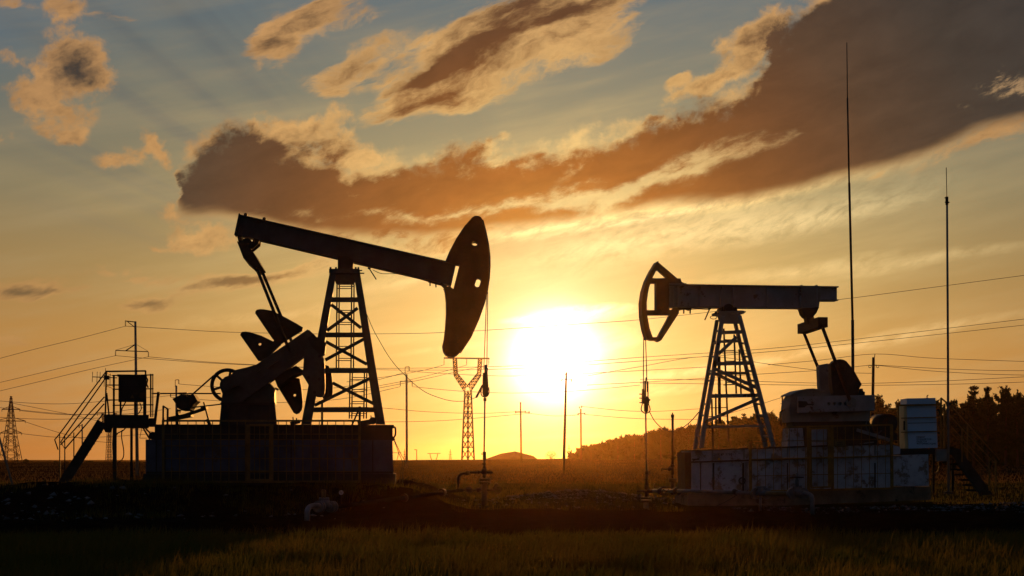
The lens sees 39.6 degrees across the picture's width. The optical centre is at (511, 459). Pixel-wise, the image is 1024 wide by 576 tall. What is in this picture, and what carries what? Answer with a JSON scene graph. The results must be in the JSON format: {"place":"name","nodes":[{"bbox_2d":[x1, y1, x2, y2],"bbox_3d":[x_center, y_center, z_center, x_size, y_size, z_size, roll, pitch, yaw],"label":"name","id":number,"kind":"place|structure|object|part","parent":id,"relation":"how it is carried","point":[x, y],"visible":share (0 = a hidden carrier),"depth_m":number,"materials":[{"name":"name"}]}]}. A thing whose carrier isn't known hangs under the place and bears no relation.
{"place":"outdoors","nodes":[
{"label":"outdoors","id":0,"kind":"place"},
{"bbox_2d":[13,403,150,431],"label":"overhead wire","id":1,"kind":"object","parent":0,"point":[64,413],"visible":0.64,"depth_m":527.74,"materials":[{"name":"metal"}]},
{"bbox_2d":[0,407,170,414],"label":"overhead wire","id":2,"kind":"object","parent":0,"point":[78,414],"visible":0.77,"depth_m":374.49,"materials":[{"name":"metal"}]},
{"bbox_2d":[4,395,174,403],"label":"overhead wire","id":3,"kind":"object","parent":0,"point":[75,403],"visible":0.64,"depth_m":303.90,"materials":[{"name":"metal"}]},
{"bbox_2d":[1,483,384,521],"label":"gravel","id":4,"kind":"structure","parent":0,"point":[90,502],"depth_m":30.68,"materials":[{"name":"gravel"}]},
{"bbox_2d":[486,451,536,459],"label":"hill","id":5,"kind":"structure","parent":0,"point":[512,455],"depth_m":347.75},
{"bbox_2d":[0,517,1023,575],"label":"grass","id":6,"kind":"structure","parent":0,"point":[972,553],"depth_m":16.66,"materials":[{"name":"plant"}]},
{"bbox_2d":[0,458,1023,575],"bbox_3d":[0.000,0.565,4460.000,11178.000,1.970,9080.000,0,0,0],"label":"ground","id":7,"kind":"structure","parent":0,"point":[434,511],"depth_m":31.09,"materials":[{"name":"soil"}]},
{"bbox_2d":[0,438,12,484],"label":"strut pole","id":8,"kind":"object","parent":7,"relation":"on","point":[6,463],"visible":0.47,"depth_m":59.96,"materials":[{"name":"concrete"}]},
{"bbox_2d":[0,396,25,462],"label":"pylon","id":9,"kind":"object","parent":7,"relation":"on","point":[9,420],"visible":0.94,"depth_m":619.86,"materials":[{"name":"metal"}]},
{"bbox_2d":[20,407,142,414],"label":"overhead wire","id":10,"kind":"object","parent":9,"relation":"attached to","point":[65,414],"visible":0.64,"depth_m":452.67,"materials":[{"name":"metal"}]},
{"bbox_2d":[22,433,144,437],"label":"overhead wire","id":11,"kind":"object","parent":9,"relation":"attached to","point":[80,437],"visible":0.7,"depth_m":566.10,"materials":[{"name":"metal"}]},
{"bbox_2d":[54,370,154,481],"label":"service platform","id":12,"kind":"structure","parent":7,"relation":"on","point":[115,422],"depth_m":35.85,"materials":[{"name":"black metal"}]},
{"bbox_2d":[92,368,116,381],"bbox_3d":[-10.249,-2.073,35.784,0.615,0.471,0.120,0,0,-15],"label":"yagi antenna","id":13,"kind":"object","parent":12,"relation":"attached to","point":[107,377],"visible":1,"depth_m":35.75,"materials":[{"name":"black metal"}]},
{"bbox_2d":[117,374,148,414],"bbox_3d":[-9.701,-1.656,36.418,0.785,1.021,0.540,0,0,-15],"label":"control cabinet","id":14,"kind":"object","parent":12,"relation":"on","point":[131,392],"visible":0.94,"depth_m":36.19,"materials":[{"name":"black metal"}]},
{"bbox_3d":[-9.670,-1.810,36.172,0.595,0.574,0.050,0,0,-15],"label":"door","id":15,"kind":"part","parent":14,"relation":"part of","materials":[{"name":"black metal"}]},
{"bbox_2d":[97,412,116,461],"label":"pylon","id":16,"kind":"object","parent":7,"relation":"on","point":[108,452],"visible":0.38,"depth_m":639.00,"materials":[{"name":"metal"}]},
{"bbox_2d":[115,321,148,475],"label":"utility pole","id":17,"kind":"object","parent":7,"relation":"on","point":[135,351],"visible":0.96,"depth_m":104.93,"materials":[{"name":"concrete"}]},
{"bbox_2d":[0,355,115,382],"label":"overhead wire","id":18,"kind":"object","parent":17,"relation":"attached to","point":[58,368],"visible":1,"depth_m":86.26,"materials":[{"name":"metal"}]},
{"bbox_2d":[2,326,124,357],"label":"overhead wire","id":19,"kind":"object","parent":17,"relation":"attached to","point":[65,341],"visible":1,"depth_m":85.84,"materials":[{"name":"metal"}]},
{"bbox_2d":[1,357,145,390],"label":"overhead wire","id":20,"kind":"object","parent":17,"relation":"attached to","point":[73,373],"visible":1,"depth_m":85.53,"materials":[{"name":"metal"}]},
{"bbox_2d":[116,319,1021,368],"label":"overhead wire","id":21,"kind":"object","parent":17,"relation":"attached to","point":[612,359],"visible":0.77,"depth_m":75.71,"materials":[{"name":"metal"}]},
{"bbox_2d":[128,275,1023,333],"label":"overhead wire","id":22,"kind":"object","parent":17,"relation":"attached to","point":[585,323],"visible":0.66,"depth_m":78.17,"materials":[{"name":"metal"}]},
{"bbox_2d":[154,325,1021,369],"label":"overhead wire","id":23,"kind":"object","parent":17,"relation":"attached to","point":[649,360],"visible":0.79,"depth_m":74.13,"materials":[{"name":"metal"}]},
{"bbox_2d":[170,379,178,423],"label":"utility pole","id":24,"kind":"object","parent":7,"relation":"on","point":[175,396],"visible":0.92,"depth_m":169.91,"materials":[{"name":"concrete"}]},
{"bbox_2d":[182,371,408,389],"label":"overhead wire","id":25,"kind":"object","parent":24,"relation":"attached to","point":[307,389],"visible":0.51,"depth_m":155.73,"materials":[{"name":"metal"}]},
{"bbox_2d":[0,473,470,519],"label":"bank grass","id":26,"kind":"structure","parent":7,"relation":"on","point":[180,482],"depth_m":32.00,"materials":[{"name":"plant"}]},
{"bbox_2d":[162,420,360,482],"bbox_3d":[-6.074,-0.203,34.530,4.772,1.542,0.080,0,0,-5],"label":"guard fence","id":27,"kind":"object","parent":7,"relation":"on","point":[247,445],"visible":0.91,"depth_m":34.50,"materials":[{"name":"black metal"}]},
{"bbox_2d":[143,392,396,484],"bbox_3d":[-6.152,-0.529,35.898,6.457,2.379,2.320,0,0,-5],"label":"pump foundation","id":28,"kind":"object","parent":7,"relation":"on","point":[377,452],"visible":0.88,"depth_m":34.88,"materials":[{"name":"black concrete"}]},
{"bbox_2d":[169,213,490,451],"bbox_3d":[-4.624,-3.177,36.021,8.147,6.083,1.695,0,0,-5],"label":"pumpjack","id":29,"kind":"object","parent":28,"relation":"on","point":[248,393],"visible":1,"depth_m":35.85,"materials":[{"name":"paint"}]},
{"bbox_2d":[367,315,475,401],"bbox_3d":[-2.300,-2.599,36.008,2.804,2.243,0.080,0,0,-10],"label":"signal cable","id":30,"kind":"object","parent":29,"relation":"hanging from","point":[406,376],"visible":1,"depth_m":35.97,"materials":[{"name":"rubber"}]},
{"bbox_2d":[394,440,405,483],"bbox_3d":[-2.783,0.064,35.261,0.294,1.088,0.018,0,0,-5],"label":"earthing wire","id":31,"kind":"object","parent":28,"relation":"hanging from","point":[401,459],"visible":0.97,"depth_m":35.26,"materials":[{"name":"metal"}]},
{"bbox_2d":[304,488,463,520],"bbox_3d":[-2.202,0.962,31.548,1.007,0.747,9.066,0,0,18],"label":"flow pipe","id":32,"kind":"object","parent":7,"relation":"on","point":[325,503],"visible":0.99,"depth_m":28.47,"materials":[{"name":"metal"}]},
{"bbox_2d":[400,366,412,467],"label":"utility pole","id":33,"kind":"object","parent":7,"relation":"on","point":[406,381],"visible":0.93,"depth_m":149.91,"materials":[{"name":"wood"}]},
{"bbox_2d":[171,387,397,402],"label":"overhead wire","id":34,"kind":"object","parent":33,"relation":"attached to","point":[286,402],"visible":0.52,"depth_m":159.38,"materials":[{"name":"metal"}]},
{"bbox_2d":[412,385,637,392],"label":"overhead wire","id":35,"kind":"object","parent":33,"relation":"attached to","point":[536,392],"visible":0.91,"depth_m":166.33,"materials":[{"name":"metal"}]},
{"bbox_2d":[410,367,699,375],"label":"overhead wire","id":36,"kind":"object","parent":33,"relation":"attached to","point":[561,374],"visible":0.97,"depth_m":149.99,"materials":[{"name":"metal"}]},
{"bbox_2d":[443,357,489,459],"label":"pylon","id":37,"kind":"object","parent":7,"relation":"on","point":[467,406],"visible":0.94,"depth_m":204.46,"materials":[{"name":"metal"}]},
{"bbox_2d":[348,365,441,381],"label":"overhead wire","id":38,"kind":"object","parent":37,"relation":"attached to","point":[405,373],"visible":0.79,"depth_m":198.90,"materials":[{"name":"metal"}]},
{"bbox_2d":[362,365,465,388],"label":"overhead wire","id":39,"kind":"object","parent":37,"relation":"attached to","point":[416,378],"visible":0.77,"depth_m":198.87,"materials":[{"name":"metal"}]},
{"bbox_2d":[355,365,487,392],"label":"overhead wire","id":40,"kind":"object","parent":37,"relation":"attached to","point":[430,377],"visible":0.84,"depth_m":198.64,"materials":[{"name":"metal"}]},
{"bbox_2d":[457,452,500,505],"bbox_3d":[-0.841,0.647,36.294,1.147,1.702,0.310,0,0,0],"label":"wellhead","id":41,"kind":"object","parent":7,"relation":"on","point":[484,480],"visible":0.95,"depth_m":36.25,"materials":[{"name":"brown metal"}]},
{"bbox_2d":[0,459,1023,483],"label":"distant field","id":42,"kind":"structure","parent":7,"relation":"on","point":[471,480],"depth_m":102.95,"materials":[{"name":"brown plant"}]},
{"bbox_2d":[6,479,1023,511],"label":"rough grass","id":43,"kind":"structure","parent":7,"relation":"on","point":[933,500],"depth_m":43.76,"materials":[{"name":"plant"}]},
{"bbox_2d":[515,402,529,460],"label":"utility pole","id":44,"kind":"object","parent":7,"relation":"on","point":[520,412],"visible":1,"depth_m":239.88,"materials":[{"name":"brown wood"}]},
{"bbox_2d":[387,408,523,413],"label":"overhead wire","id":45,"kind":"object","parent":44,"relation":"attached to","point":[447,412],"visible":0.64,"depth_m":239.99,"materials":[{"name":"metal"}]},
{"bbox_2d":[408,413,528,421],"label":"overhead wire","id":46,"kind":"object","parent":44,"relation":"attached to","point":[461,419],"visible":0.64,"depth_m":239.98,"materials":[{"name":"metal"}]},
{"bbox_2d":[546,451,556,458],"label":"shrub","id":47,"kind":"object","parent":7,"relation":"on","point":[551,454],"visible":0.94,"depth_m":429.59,"materials":[{"name":"plant"}]},
{"bbox_2d":[561,372,571,472],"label":"utility pole","id":48,"kind":"object","parent":7,"relation":"on","point":[564,438],"visible":0.96,"depth_m":119.92,"materials":[{"name":"brown wood"}]},
{"bbox_2d":[577,406,584,459],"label":"utility pole","id":49,"kind":"object","parent":7,"relation":"on","point":[580,413],"visible":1,"depth_m":259.88,"materials":[{"name":"brown wood"}]},
{"bbox_2d":[582,406,704,411],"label":"overhead wire","id":50,"kind":"object","parent":49,"relation":"attached to","point":[638,411],"visible":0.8,"depth_m":268.76,"materials":[{"name":"metal"}]},
{"bbox_2d":[585,397,781,419],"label":"overhead wire","id":51,"kind":"object","parent":49,"relation":"attached to","point":[680,419],"visible":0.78,"depth_m":278.45,"materials":[{"name":"metal"}]},
{"bbox_2d":[586,447,594,458],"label":"pine tree","id":52,"kind":"object","parent":7,"relation":"on","point":[591,452],"visible":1,"depth_m":255.99,"materials":[{"name":"green plant"}]},
{"bbox_2d":[612,439,624,459],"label":"pine tree","id":53,"kind":"object","parent":7,"relation":"on","point":[617,441],"visible":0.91,"depth_m":248.68,"materials":[{"name":"green plant"}]},
{"bbox_2d":[629,434,641,459],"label":"pine tree","id":54,"kind":"object","parent":7,"relation":"on","point":[634,447],"visible":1,"depth_m":239.93,"materials":[{"name":"green plant"}]},
{"bbox_2d":[637,470,652,508],"bbox_3d":[3.402,0.855,36.207,0.423,1.167,0.268,0,0,27],"label":"wellhead","id":55,"kind":"object","parent":7,"relation":"on","point":[647,490],"visible":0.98,"depth_m":36.16,"materials":[{"name":"metal"}]},
{"bbox_2d":[642,433,652,458],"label":"pine tree","id":56,"kind":"object","parent":7,"relation":"on","point":[648,451],"visible":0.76,"depth_m":238.90,"materials":[{"name":"green plant"}]},
{"bbox_2d":[647,428,668,459],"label":"pine tree","id":57,"kind":"object","parent":7,"relation":"on","point":[660,432],"visible":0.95,"depth_m":236.68,"materials":[{"name":"green plant"}]},
{"bbox_2d":[654,413,677,494],"bbox_3d":[4.314,-0.164,38.800,0.888,2.248,0.218,0,0,0],"label":"injection well","id":58,"kind":"object","parent":7,"relation":"on","point":[672,480],"visible":0.91,"depth_m":38.77,"materials":[{"name":"brown metal"}]},
{"bbox_2d":[665,429,680,452],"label":"pine tree","id":59,"kind":"object","parent":7,"relation":"on","point":[668,442],"visible":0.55,"depth_m":225.79,"materials":[{"name":"green plant"}]},
{"bbox_2d":[676,424,694,449],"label":"pine tree","id":60,"kind":"object","parent":7,"relation":"on","point":[689,434],"visible":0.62,"depth_m":228.03,"materials":[{"name":"green plant"}]},
{"bbox_2d":[691,425,711,449],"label":"pine tree","id":61,"kind":"object","parent":7,"relation":"on","point":[708,431],"visible":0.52,"depth_m":218.55,"materials":[{"name":"green plant"}]},
{"bbox_2d":[713,419,726,448],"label":"pine tree","id":62,"kind":"object","parent":7,"relation":"on","point":[718,438],"visible":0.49,"depth_m":223.45,"materials":[{"name":"green plant"}]},
{"bbox_2d":[724,420,740,448],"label":"pine tree","id":63,"kind":"object","parent":7,"relation":"on","point":[731,443],"visible":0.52,"depth_m":212.33,"materials":[{"name":"green plant"}]},
{"bbox_2d":[652,473,814,514],"bbox_3d":[5.066,0.780,33.908,0.570,0.970,5.460,0,0,-38],"label":"flow pipe","id":64,"kind":"object","parent":7,"relation":"on","point":[796,490],"visible":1,"depth_m":32.82,"materials":[{"name":"metal"}]},
{"bbox_2d":[736,413,750,447],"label":"pine tree","id":65,"kind":"object","parent":7,"relation":"on","point":[745,430],"visible":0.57,"depth_m":216.97,"materials":[{"name":"green plant"}]},
{"bbox_2d":[750,416,768,447],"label":"pine tree","id":66,"kind":"object","parent":7,"relation":"on","point":[758,435],"visible":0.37,"depth_m":213.08,"materials":[{"name":"green plant"}]},
{"bbox_2d":[766,415,782,446],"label":"pine tree","id":67,"kind":"object","parent":7,"relation":"on","point":[774,421],"visible":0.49,"depth_m":207.95,"materials":[{"name":"green plant"}]},
{"bbox_2d":[567,419,1023,465],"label":"undergrowth","id":68,"kind":"object","parent":7,"relation":"on","point":[656,456],"visible":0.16,"depth_m":232.81,"materials":[{"name":"brown plant"}]},
{"bbox_2d":[568,393,1023,465],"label":"forest","id":69,"kind":"object","parent":7,"relation":"on","point":[607,446],"visible":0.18,"depth_m":226.43,"materials":[{"name":"green plant"}]},
{"bbox_2d":[675,443,930,505],"bbox_3d":[7.704,0.426,37.873,6.688,1.740,1.400,0,0,-8],"label":"pump foundation","id":70,"kind":"object","parent":7,"relation":"on","point":[714,469],"visible":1,"depth_m":37.25,"materials":[{"name":"white paint"}]},
{"bbox_2d":[638,261,897,469],"bbox_3d":[6.796,-2.429,37.621,6.994,5.471,1.653,0,0,-8],"label":"pumpjack","id":71,"kind":"object","parent":70,"relation":"on","point":[837,396],"visible":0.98,"depth_m":37.39,"materials":[{"name":"grey paint"}]},
{"bbox_2d":[649,412,698,431],"bbox_3d":[4.233,-0.998,37.094,1.318,0.552,0.074,0,0,2],"label":"signal cable","id":72,"kind":"object","parent":71,"relation":"hanging from","point":[672,431],"visible":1,"depth_m":37.07,"materials":[{"name":"rubber"}]},
{"bbox_2d":[885,397,999,494],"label":"service platform","id":73,"kind":"structure","parent":70,"relation":"on","point":[971,474],"depth_m":38.23,"materials":[{"name":"black metal"}]},
{"bbox_2d":[899,398,937,448],"bbox_3d":[11.014,-0.983,38.612,0.911,1.363,0.660,0,0,1],"label":"control cabinet","id":74,"kind":"object","parent":73,"relation":"on","point":[918,440],"visible":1,"depth_m":38.30,"materials":[{"name":"white metal"}]},
{"bbox_3d":[10.620,-0.880,38.614,0.125,1.156,0.570,0,0,1],"label":"side door","id":75,"kind":"part","parent":74,"relation":"part of","materials":[{"name":"black metal"}]},
{"bbox_2d":[932,449,946,475],"bbox_3d":[11.447,0.076,38.108,0.418,0.724,0.152,0,0,1],"label":"junction box","id":76,"kind":"object","parent":73,"relation":"attached to","point":[940,454],"visible":1,"depth_m":38.03,"materials":[{"name":"grey paint"}]},
{"bbox_2d":[748,424,893,490],"bbox_3d":[8.057,-0.046,37.003,3.914,1.782,0.082,0,0,-8],"label":"guard fence","id":77,"kind":"object","parent":7,"relation":"on","point":[830,441],"visible":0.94,"depth_m":36.99,"materials":[{"name":"grey metal"}]},
{"bbox_2d":[846,43,853,369],"bbox_3d":[9.767,-5.681,41.000,0.254,12.685,0.092,0,0,0],"label":"lightning mast","id":78,"kind":"object","parent":7,"relation":"on","point":[851,285],"visible":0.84,"depth_m":40.98,"materials":[{"name":"black metal"}]},
{"bbox_2d":[868,355,878,415],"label":"utility pole","id":79,"kind":"object","parent":7,"relation":"on","point":[873,365],"visible":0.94,"depth_m":89.93,"materials":[{"name":"brown wood"}]},
{"bbox_2d":[588,357,871,375],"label":"overhead wire","id":80,"kind":"object","parent":79,"relation":"attached to","point":[686,358],"visible":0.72,"depth_m":89.99,"materials":[{"name":"metal"}]},
{"bbox_2d":[593,365,867,384],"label":"overhead wire","id":81,"kind":"object","parent":79,"relation":"attached to","point":[709,377],"visible":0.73,"depth_m":107.26,"materials":[{"name":"metal"}]},
{"bbox_2d":[769,354,1023,364],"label":"overhead wire","id":82,"kind":"object","parent":79,"relation":"attached to","point":[900,355],"visible":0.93,"depth_m":89.99,"materials":[{"name":"metal"}]},
{"bbox_2d":[879,365,1007,374],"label":"overhead wire","id":83,"kind":"object","parent":79,"relation":"attached to","point":[951,372],"visible":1,"depth_m":89.99,"materials":[{"name":"metal"}]},
{"bbox_2d":[881,365,1023,370],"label":"overhead wire","id":84,"kind":"object","parent":79,"relation":"attached to","point":[963,369],"visible":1,"depth_m":95.66,"materials":[{"name":"metal"}]},
{"bbox_2d":[870,394,896,442],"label":"pine tree","id":85,"kind":"object","parent":7,"relation":"on","point":[879,405],"visible":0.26,"depth_m":190.93,"materials":[{"name":"green plant"}]},
{"bbox_2d":[886,399,899,446],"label":"pine tree","id":86,"kind":"object","parent":7,"relation":"on","point":[895,416],"visible":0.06,"depth_m":193.92,"materials":[{"name":"green plant"}]},
{"bbox_2d":[928,402,943,461],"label":"pine tree","id":87,"kind":"object","parent":7,"relation":"on","point":[938,438],"visible":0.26,"depth_m":181.56,"materials":[{"name":"green plant"}]},
{"bbox_2d":[943,167,952,493],"bbox_3d":[11.660,-3.449,38.000,0.207,8.721,0.200,0,0,0],"label":"aerial mast","id":88,"kind":"object","parent":7,"relation":"on","point":[948,491],"visible":1,"depth_m":37.98,"materials":[{"name":"black metal"}]},
{"bbox_2d":[942,403,964,462],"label":"pine tree","id":89,"kind":"object","parent":7,"relation":"on","point":[951,425],"visible":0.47,"depth_m":183.63,"materials":[{"name":"green plant"}]},
{"bbox_2d":[960,385,993,465],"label":"pine tree","id":90,"kind":"object","parent":7,"relation":"on","point":[972,398],"visible":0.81,"depth_m":177.45,"materials":[{"name":"green plant"}]},
{"bbox_2d":[970,386,1001,465],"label":"pine tree","id":91,"kind":"object","parent":7,"relation":"on","point":[985,410],"visible":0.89,"depth_m":175.47,"materials":[{"name":"green plant"}]},
{"bbox_2d":[987,385,1023,465],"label":"pine tree","id":92,"kind":"object","parent":7,"relation":"on","point":[1005,395],"visible":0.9,"depth_m":172.26,"materials":[{"name":"green plant"}]},
{"bbox_2d":[1001,389,1023,465],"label":"pine tree","id":93,"kind":"object","parent":7,"relation":"on","point":[1018,408],"visible":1,"depth_m":170.73,"materials":[{"name":"green plant"}]},
{"bbox_2d":[0,0,1023,459],"label":"sky","id":94,"kind":"structure","parent":0,"point":[594,143],"materials":[{"name":"orange"}]},
{"bbox_2d":[423,484,797,509],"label":"rubble gravel","id":95,"kind":"structure","parent":0,"point":[580,493],"depth_m":38.61,"materials":[{"name":"gravel"}]},
{"bbox_2d":[649,377,1014,383],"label":"overhead wire","id":96,"kind":"object","parent":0,"point":[801,382],"visible":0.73,"depth_m":130.97,"materials":[{"name":"metal"}]},
{"bbox_2d":[664,382,1016,385],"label":"overhead wire","id":97,"kind":"object","parent":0,"point":[861,385],"visible":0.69,"depth_m":147.70,"materials":[{"name":"metal"}]},
{"bbox_2d":[719,502,1023,513],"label":"chipping gravel","id":98,"kind":"structure","parent":0,"point":[913,508],"depth_m":33.91,"materials":[{"name":"gravel"}]}
]}

